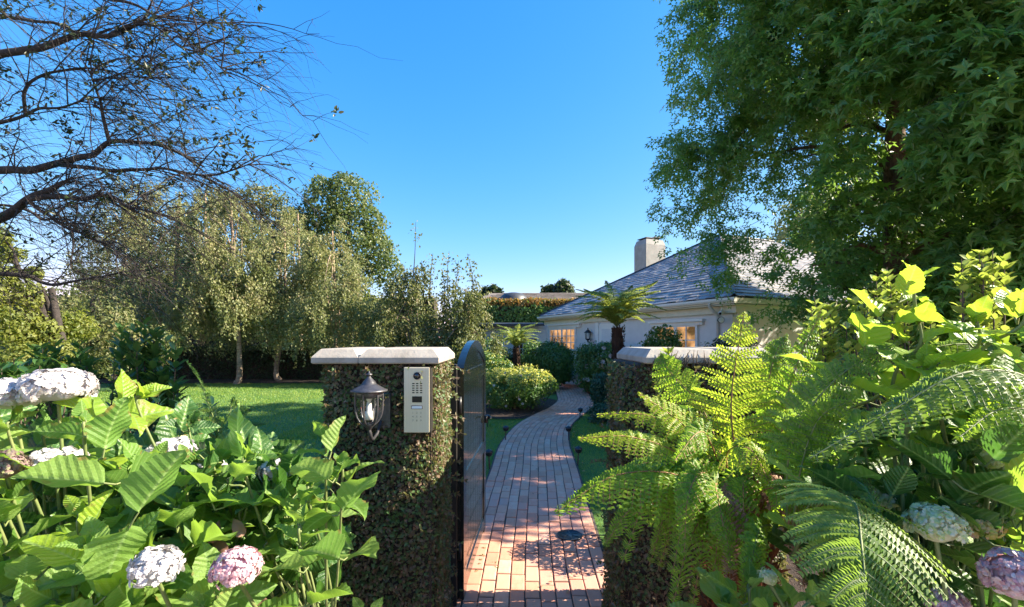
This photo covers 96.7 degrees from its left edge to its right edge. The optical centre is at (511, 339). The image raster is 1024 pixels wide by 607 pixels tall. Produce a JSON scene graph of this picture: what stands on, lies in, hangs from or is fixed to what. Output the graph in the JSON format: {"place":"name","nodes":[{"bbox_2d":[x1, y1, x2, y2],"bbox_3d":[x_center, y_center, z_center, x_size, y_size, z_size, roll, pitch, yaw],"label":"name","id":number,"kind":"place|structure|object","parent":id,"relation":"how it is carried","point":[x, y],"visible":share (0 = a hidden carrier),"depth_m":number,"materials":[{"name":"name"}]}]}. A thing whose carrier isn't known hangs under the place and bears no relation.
{"place":"outdoors","nodes":[
{"label":"outdoors","id":0,"kind":"place"},
{"bbox_2d":[22,383,608,581],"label":"lawn","id":1,"kind":"structure","parent":0,"point":[103,387],"depth_m":9.34,"materials":[{"name":"green plant"}]},
{"bbox_2d":[0,224,103,415],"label":"yellow green tree","id":2,"kind":"object","parent":1,"relation":"on","point":[54,326],"visible":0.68,"depth_m":9.24,"materials":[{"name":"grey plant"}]},
{"bbox_2d":[12,338,120,444],"bbox_3d":[-4.344,0.820,4.361,1.549,1.675,0.476,0,0,10],"label":"laurel shrub","id":3,"kind":"object","parent":1,"relation":"on","point":[83,361],"visible":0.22,"depth_m":4.33,"materials":[{"name":"green plant"}]},
{"bbox_2d":[0,281,181,380],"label":"dark tree","id":4,"kind":"object","parent":1,"relation":"on","point":[102,345],"visible":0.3,"depth_m":12.94,"materials":[{"name":"green plant"}]},
{"bbox_2d":[56,193,179,379],"bbox_3d":[-16.037,-2.099,18.539,4.977,7.628,3.654,0,0,0],"label":"weeping birch","id":5,"kind":"object","parent":1,"relation":"on","point":[101,288],"visible":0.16,"depth_m":18.14,"materials":[{"name":"green plant"}]},
{"bbox_2d":[68,180,197,343],"bbox_3d":[-17.112,-2.910,21.012,5.656,9.279,3.997,0,0,0],"label":"weeping birch","id":6,"kind":"object","parent":1,"relation":"on","point":[128,197],"visible":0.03,"depth_m":20.73,"materials":[{"name":"green plant"}]},
{"bbox_2d":[110,316,188,433],"bbox_3d":[-3.378,0.718,4.179,0.930,1.871,0.556,0,0,0],"label":"laurel shrub","id":7,"kind":"object","parent":1,"relation":"on","point":[148,359],"visible":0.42,"depth_m":4.13,"materials":[{"name":"green plant"}]},
{"bbox_2d":[0,0,401,365],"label":"bare boughed tree","id":8,"kind":"object","parent":1,"relation":"on","point":[50,193],"visible":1,"depth_m":3.97,"materials":[{"name":"brown plant"}]},
{"bbox_2d":[169,190,295,383],"bbox_3d":[-10.340,-1.948,16.726,4.581,7.315,3.374,0,0,0],"label":"weeping birch","id":9,"kind":"object","parent":1,"relation":"on","point":[235,293],"visible":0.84,"depth_m":16.19,"materials":[{"name":"green plant"}]},
{"bbox_2d":[97,379,450,382],"bbox_3d":[-11.400,1.620,18.650,25.200,0.001,3.700,0,0,0],"label":"hedge bed","id":10,"kind":"object","parent":1,"relation":"on","point":[249,381],"visible":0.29,"depth_m":17.59,"materials":[{"name":"brown soil"}]},
{"bbox_2d":[98,181,231,366],"bbox_3d":[-12.838,-2.073,17.060,4.770,7.585,3.321,0,0,0],"label":"weeping birch","id":11,"kind":"object","parent":10,"relation":"on","point":[157,316],"visible":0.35,"depth_m":16.47,"materials":[{"name":"green plant"}]},
{"bbox_2d":[141,186,262,345],"bbox_3d":[-14.009,-2.532,20.459,5.162,8.513,3.628,0,0,0],"label":"weeping birch","id":12,"kind":"object","parent":10,"relation":"on","point":[196,213],"visible":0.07,"depth_m":20.13,"materials":[{"name":"green plant"}]},
{"bbox_2d":[1,343,420,378],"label":"hedge","id":13,"kind":"object","parent":10,"relation":"on","point":[255,364],"visible":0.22,"depth_m":18.68,"materials":[{"name":"green plant"}]},
{"bbox_2d":[218,219,331,380],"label":"weeping birch","id":14,"kind":"object","parent":10,"relation":"on","point":[281,244],"visible":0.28,"depth_m":17.62,"materials":[{"name":"green plant"}]},
{"bbox_2d":[264,215,393,368],"bbox_3d":[-6.910,-1.471,17.284,5.009,6.338,3.662,0,0,0],"label":"weeping birch","id":15,"kind":"object","parent":10,"relation":"on","point":[349,312],"visible":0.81,"depth_m":16.63,"materials":[{"name":"green plant"}]},
{"bbox_2d":[245,204,342,349],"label":"weeping birch","id":16,"kind":"object","parent":1,"relation":"on","point":[286,212],"visible":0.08,"depth_m":20.34,"materials":[{"name":"green plant"}]},
{"bbox_2d":[359,266,465,363],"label":"weeping birch","id":17,"kind":"object","parent":1,"relation":"on","point":[423,329],"visible":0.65,"depth_m":16.11,"materials":[{"name":"green plant"}]},
{"bbox_2d":[385,220,482,341],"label":"birch sapling","id":18,"kind":"object","parent":1,"relation":"on","point":[475,284],"visible":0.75,"depth_m":16.35,"materials":[{"name":"green plant"}]},
{"bbox_2d":[486,449,492,468],"bbox_3d":[-0.292,1.514,5.747,0.108,0.273,0.108,0,0,0],"label":"path light","id":19,"kind":"object","parent":1,"relation":"on","point":[489,452],"visible":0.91,"depth_m":5.72,"materials":[{"name":"black metal"}]},
{"bbox_2d":[503,425,508,439],"bbox_3d":[-0.099,1.514,7.322,0.108,0.273,0.108,0,0,0],"label":"path light","id":20,"kind":"object","parent":1,"relation":"on","point":[505,428],"visible":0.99,"depth_m":7.30,"materials":[{"name":"black metal"}]},
{"bbox_2d":[478,323,547,367],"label":"garden wing","id":21,"kind":"structure","parent":1,"relation":"on","point":[542,334],"depth_m":20.00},
{"bbox_2d":[514,337,537,353],"bbox_3d":[0.625,0.290,19.961,1.050,0.820,0.062,0,0,0],"label":"window","id":22,"kind":"structure","parent":21,"relation":"in","point":[532,338],"depth_m":19.99,"materials":[{"name":"white paint"}]},
{"bbox_2d":[486,398,556,418],"bbox_3d":[0.078,1.620,11.300,2.732,0.001,4.077,0,0,0],"label":"shrub bed","id":23,"kind":"object","parent":1,"relation":"on","point":[515,413],"visible":0.41,"depth_m":10.25,"materials":[{"name":"brown soil"}]},
{"bbox_2d":[484,350,514,370],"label":"garden shrub","id":24,"kind":"object","parent":23,"relation":"on","point":[493,359],"visible":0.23,"depth_m":12.67,"materials":[{"name":"green plant"}]},
{"bbox_2d":[486,363,559,409],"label":"azalea shrub","id":25,"kind":"object","parent":23,"relation":"on","point":[500,382],"visible":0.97,"depth_m":10.19,"materials":[{"name":"green plant"}]},
{"bbox_2d":[539,337,567,372],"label":"garden shrub","id":26,"kind":"object","parent":1,"relation":"on","point":[555,339],"visible":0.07,"depth_m":17.17,"materials":[{"name":"green plant"}]},
{"bbox_2d":[574,446,581,464],"bbox_3d":[0.862,1.514,5.905,0.108,0.273,0.108,0,0,0],"label":"path light","id":27,"kind":"object","parent":1,"relation":"on","point":[578,450],"visible":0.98,"depth_m":5.88,"materials":[{"name":"black metal"}]},
{"bbox_2d":[586,402,609,424],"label":"garden shrub","id":28,"kind":"object","parent":1,"relation":"on","point":[595,410],"visible":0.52,"depth_m":8.98,"materials":[{"name":"green plant"}]},
{"bbox_2d":[600,495,608,540],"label":"garden shrub","id":29,"kind":"object","parent":1,"relation":"on","point":[605,516],"visible":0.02,"depth_m":3.58,"materials":[{"name":"green plant"}]},
{"bbox_2d":[643,0,1023,374],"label":"star leaved tree","id":30,"kind":"object","parent":1,"relation":"on","point":[943,80],"visible":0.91,"depth_m":6.52,"materials":[{"name":"green plant"}]},
{"bbox_2d":[838,352,939,447],"bbox_3d":[4.399,0.895,5.174,2.504,1.597,1.518,0,0,0],"label":"garden shrub","id":31,"kind":"object","parent":1,"relation":"on","point":[864,405],"depth_m":4.86,"materials":[{"name":"green plant"}]},
{"label":"shrub bed","id":32,"kind":"structure","parent":1,"relation":"on","visible":0},
{"bbox_2d":[421,281,512,378],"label":"weeping birch","id":33,"kind":"object","parent":32,"relation":"on","point":[470,298],"visible":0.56,"depth_m":15.68,"materials":[{"name":"green plant"}]},
{"bbox_2d":[482,338,512,368],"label":"garden shrub","id":34,"kind":"object","parent":32,"relation":"on","point":[486,343],"visible":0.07,"depth_m":16.89,"materials":[{"name":"green plant"}]},
{"bbox_2d":[490,323,539,369],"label":"tree fern","id":35,"kind":"object","parent":32,"relation":"on","point":[515,340],"visible":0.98,"depth_m":13.90,"materials":[{"name":"green plant"}]},
{"bbox_2d":[504,351,536,366],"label":"garden shrub","id":36,"kind":"object","parent":32,"relation":"on","point":[506,356],"visible":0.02,"depth_m":16.91,"materials":[{"name":"green plant"}]},
{"bbox_2d":[519,339,577,386],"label":"garden shrub","id":37,"kind":"object","parent":32,"relation":"on","point":[562,375],"visible":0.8,"depth_m":14.67,"materials":[{"name":"green plant"}]},
{"bbox_2d":[0,0,909,337],"label":"sky","id":38,"kind":"structure","parent":0,"point":[514,134],"materials":[{"name":"blue"}]},
{"bbox_2d":[441,292,586,325],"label":"neighbour house","id":39,"kind":"structure","parent":0,"point":[513,295],"depth_m":34.13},
{"bbox_2d":[449,386,610,606],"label":"brick path","id":40,"kind":"structure","parent":0,"point":[519,534],"depth_m":3.92,"materials":[{"name":"brick"}]},
{"bbox_2d":[451,364,456,606],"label":"gate post","id":41,"kind":"object","parent":40,"relation":"on","point":[453,471],"visible":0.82,"depth_m":2.74,"materials":[{"name":"black metal"}]},
{"bbox_2d":[457,340,490,599],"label":"garden gate","id":42,"kind":"structure","parent":41,"relation":"attached to","point":[471,467],"depth_m":3.11,"materials":[{"name":"black paint"}]},
{"bbox_2d":[479,400,587,604],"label":"fallen leaves","id":43,"kind":"object","parent":40,"relation":"on","point":[567,591],"visible":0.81,"depth_m":4.92,"materials":[{"name":"brown plant"}]},
{"bbox_2d":[565,426,571,439],"bbox_3d":[0.905,1.514,7.289,0.108,0.273,0.108,0,0,0],"label":"path light","id":44,"kind":"object","parent":40,"relation":"on","point":[568,429],"visible":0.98,"depth_m":7.26,"materials":[{"name":"black metal"}]},
{"bbox_2d":[557,529,603,540],"bbox_3d":[0.572,1.603,3.735,0.404,0.010,0.208,0,0,0],"label":"drain cover","id":45,"kind":"object","parent":40,"relation":"on","point":[569,535],"visible":0.98,"depth_m":3.73,"materials":[{"name":"black metal"}]},
{"bbox_2d":[649,347,708,603],"bbox_3d":[0.786,0.841,1.925,0.406,1.624,0.134,0,0,0],"label":"variegated shrub","id":46,"kind":"object","parent":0,"point":[668,350],"visible":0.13,"depth_m":1.92,"materials":[{"name":"green plant"}]},
{"bbox_2d":[675,398,719,560],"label":"laurel shrub","id":47,"kind":"object","parent":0,"point":[688,409],"visible":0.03,"depth_m":1.82,"materials":[{"name":"green plant"}]},
{"bbox_2d":[781,554,824,606],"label":"street bed","id":48,"kind":"object","parent":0,"point":[795,584],"depth_m":3.11,"materials":[{"name":"brown soil"}]},
{"bbox_2d":[554,309,839,606],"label":"fern plant","id":49,"kind":"object","parent":48,"relation":"on","point":[717,495],"visible":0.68,"depth_m":1.42,"materials":[{"name":"green plant"}]},
{"bbox_2d":[669,559,805,606],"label":"hydrangea bush","id":50,"kind":"object","parent":48,"relation":"on","point":[718,588],"visible":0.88,"depth_m":1.12,"materials":[{"name":"green plant"}]},
{"bbox_2d":[794,302,862,448],"bbox_3d":[1.768,0.720,2.528,0.531,1.864,0.247,0,0,-19],"label":"pittosporum shrub","id":51,"kind":"object","parent":48,"relation":"on","point":[830,344],"visible":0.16,"depth_m":2.45,"materials":[{"name":"green plant"}]},
{"bbox_2d":[738,339,957,606],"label":"fern plant","id":52,"kind":"object","parent":48,"relation":"on","point":[849,521],"visible":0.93,"depth_m":0.86,"materials":[{"name":"green plant"}]},
{"bbox_2d":[806,267,940,447],"bbox_3d":[2.032,0.628,2.527,0.896,2.053,0.311,0,0,-10],"label":"pittosporum shrub","id":53,"kind":"object","parent":48,"relation":"on","point":[888,300],"visible":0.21,"depth_m":2.46,"materials":[{"name":"green plant"}]},
{"bbox_2d":[751,502,1023,606],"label":"hydrangea bush","id":54,"kind":"object","parent":48,"relation":"on","point":[999,570],"visible":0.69,"depth_m":0.94,"materials":[{"name":"green plant"}]},
{"bbox_2d":[763,260,1023,605],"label":"hydrangea bush","id":55,"kind":"object","parent":48,"relation":"on","point":[978,476],"visible":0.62,"depth_m":1.04,"materials":[{"name":"green plant"}]},
{"bbox_2d":[806,338,1023,462],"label":"fern plant","id":56,"kind":"object","parent":48,"relation":"on","point":[999,380],"visible":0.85,"depth_m":0.82,"materials":[{"name":"green plant"}]},
{"bbox_2d":[950,247,1016,369],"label":"pittosporum shrub","id":57,"kind":"object","parent":48,"relation":"on","point":[985,279],"visible":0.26,"depth_m":2.35,"materials":[{"name":"green plant"}]},
{"label":"street bed","id":58,"kind":"structure","parent":0,"visible":0},
{"bbox_2d":[0,354,72,446],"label":"laurel shrub","id":59,"kind":"object","parent":58,"relation":"on","point":[16,369],"visible":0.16,"depth_m":2.98,"materials":[{"name":"green plant"}]},
{"bbox_2d":[0,367,208,606],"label":"hydrangea bush","id":60,"kind":"object","parent":58,"relation":"on","point":[43,551],"visible":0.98,"depth_m":1.10,"materials":[{"name":"green plant"}]},
{"bbox_2d":[101,392,218,434],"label":"laurel shrub","id":61,"kind":"object","parent":58,"relation":"on","point":[132,431],"visible":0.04,"depth_m":2.96,"materials":[{"name":"green plant"}]},
{"bbox_2d":[0,369,330,606],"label":"hydrangea bush","id":62,"kind":"object","parent":58,"relation":"on","point":[181,425],"visible":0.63,"depth_m":1.37,"materials":[{"name":"green plant"}]},
{"bbox_2d":[186,360,264,437],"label":"fern plant","id":63,"kind":"object","parent":58,"relation":"on","point":[218,419],"visible":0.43,"depth_m":2.51,"materials":[{"name":"green plant"}]},
{"bbox_2d":[127,415,383,606],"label":"hydrangea bush","id":64,"kind":"object","parent":58,"relation":"on","point":[318,535],"visible":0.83,"depth_m":1.31,"materials":[{"name":"green plant"}]},
{"bbox_2d":[352,597,382,606],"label":"hydrangea seedling","id":65,"kind":"object","parent":58,"relation":"on","point":[357,602],"visible":1,"depth_m":1.50,"materials":[{"name":"green plant"}]},
{"bbox_2d":[311,347,469,606],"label":"gate pillar","id":66,"kind":"structure","parent":58,"relation":"on","point":[408,522],"depth_m":2.18,"materials":[{"name":"plant"}]},
{"bbox_2d":[350,371,390,439],"bbox_3d":[-0.622,0.294,2.043,0.158,0.317,0.284,0,0,0],"label":"wall lantern","id":67,"kind":"object","parent":66,"relation":"attached to","point":[369,389],"depth_m":1.97,"materials":[{"name":"grey metal"}]},
{"bbox_2d":[404,366,432,432],"bbox_3d":[-0.444,0.282,2.155,0.125,0.311,0.089,0,0,0],"label":"door intercom","id":68,"kind":"object","parent":66,"relation":"attached to","point":[418,408],"depth_m":2.12,"materials":[{"name":"silver metal"}]},
{"label":"ground","id":69,"kind":"structure","parent":0,"visible":0},
{"bbox_2d":[2,295,438,349],"bbox_3d":[-19.252,-0.484,27.685,29.828,4.629,2.017,0,0,0],"label":"hedge","id":70,"kind":"object","parent":69,"relation":"on","point":[253,342],"visible":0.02,"depth_m":27.15,"materials":[{"name":"green plant"}]},
{"bbox_2d":[179,182,317,344],"bbox_3d":[-14.505,-3.539,24.901,7.782,10.385,3.742,0,0,0],"label":"broadleaf tree","id":71,"kind":"object","parent":69,"relation":"on","point":[262,199],"visible":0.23,"depth_m":24.66,"materials":[{"name":"green plant"}]},
{"bbox_2d":[287,171,403,344],"bbox_3d":[-9.457,-3.982,25.470,5.715,11.270,5.815,0,0,-35],"label":"broadleaf tree","id":72,"kind":"object","parent":69,"relation":"on","point":[369,241],"visible":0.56,"depth_m":25.18,"materials":[{"name":"green plant"}]},
{"bbox_2d":[479,283,504,295],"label":"conifer","id":73,"kind":"object","parent":69,"relation":"on","point":[493,288],"visible":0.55,"depth_m":44.64,"materials":[{"name":"green plant"}]},
{"bbox_2d":[463,297,574,338],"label":"hedge","id":74,"kind":"object","parent":69,"relation":"on","point":[522,310],"visible":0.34,"depth_m":24.01,"materials":[{"name":"green plant"}]},
{"bbox_2d":[540,283,557,292],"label":"conifer","id":75,"kind":"object","parent":69,"relation":"on","point":[548,289],"visible":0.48,"depth_m":44.53,"materials":[{"name":"green plant"}]},
{"bbox_2d":[554,278,575,292],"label":"conifer","id":76,"kind":"object","parent":69,"relation":"on","point":[565,286],"visible":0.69,"depth_m":44.36,"materials":[{"name":"green plant"}]},
{"bbox_2d":[590,347,804,606],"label":"gate pillar","id":77,"kind":"structure","parent":69,"relation":"on","point":[637,580],"depth_m":2.20,"materials":[{"name":"plant"}]},
{"bbox_2d":[537,234,864,387],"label":"garden house","id":78,"kind":"structure","parent":69,"relation":"on","point":[691,315],"depth_m":12.89,"materials":[{"name":"concrete"}]},
{"bbox_2d":[549,327,576,350],"bbox_3d":[1.933,-0.015,17.677,0.088,0.870,2.077,0,0,-23],"label":"window","id":79,"kind":"structure","parent":78,"relation":"in","point":[569,335],"depth_m":17.34,"materials":[{"name":"white paint"}]},
{"bbox_2d":[584,328,591,341],"bbox_3d":[2.630,-0.155,15.771,0.251,0.510,0.251,0,0,15],"label":"wall lantern","id":80,"kind":"object","parent":78,"relation":"attached to","point":[588,331],"depth_m":15.72,"materials":[{"name":"black metal"}]},
{"bbox_2d":[599,323,613,366],"bbox_3d":[3.127,0.405,14.901,0.056,1.850,0.910,0,0,-23],"label":"door","id":81,"kind":"structure","parent":78,"relation":"in","point":[605,330],"depth_m":14.96,"materials":[{"name":"white paint"}]},
{"bbox_2d":[655,325,698,346],"bbox_3d":[4.324,0.185,12.050,0.088,1.170,1.534,0,0,-23],"label":"window","id":82,"kind":"structure","parent":78,"relation":"in","point":[690,333],"depth_m":11.66,"materials":[{"name":"white paint"}]},
{"bbox_2d":[717,317,723,322],"bbox_3d":[4.814,-0.450,10.544,0.150,0.150,0.156,0,0,0],"label":"floodlight","id":83,"kind":"object","parent":78,"relation":"attached to","point":[720,319],"visible":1,"depth_m":10.47,"materials":[{"name":"white glass"}]},
{"bbox_2d":[759,191,865,252],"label":"tree","id":84,"kind":"object","parent":69,"relation":"on","point":[781,233],"visible":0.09,"depth_m":29.89,"materials":[{"name":"green plant"}]},
{"bbox_2d":[844,312,948,403],"bbox_3d":[14.310,0.237,11.708,11.617,3.023,1.810,0,0,0],"label":"hedge","id":85,"kind":"object","parent":69,"relation":"on","point":[863,361],"depth_m":11.75,"materials":[{"name":"green plant"}]},
{"label":"house bed","id":86,"kind":"structure","parent":0,"visible":0},
{"bbox_2d":[572,340,612,391],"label":"rose bush","id":87,"kind":"object","parent":86,"relation":"on","point":[588,358],"visible":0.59,"depth_m":13.08,"materials":[{"name":"green plant"}]},
{"bbox_2d":[588,371,609,410],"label":"garden shrub","id":88,"kind":"object","parent":86,"relation":"on","point":[598,391],"visible":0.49,"depth_m":10.19,"materials":[{"name":"green plant"}]},
{"bbox_2d":[570,280,666,359],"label":"tree fern","id":89,"kind":"object","parent":86,"relation":"on","point":[614,310],"visible":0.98,"depth_m":9.35,"materials":[{"name":"green plant"}]},
{"bbox_2d":[630,324,684,346],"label":"garden shrub","id":90,"kind":"object","parent":86,"relation":"on","point":[670,340],"visible":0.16,"depth_m":9.29,"materials":[{"name":"green plant"}]},
{"bbox_2d":[700,334,761,347],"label":"garden shrub","id":91,"kind":"object","parent":86,"relation":"on","point":[720,342],"visible":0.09,"depth_m":9.51,"materials":[{"name":"green plant"}]}
]}

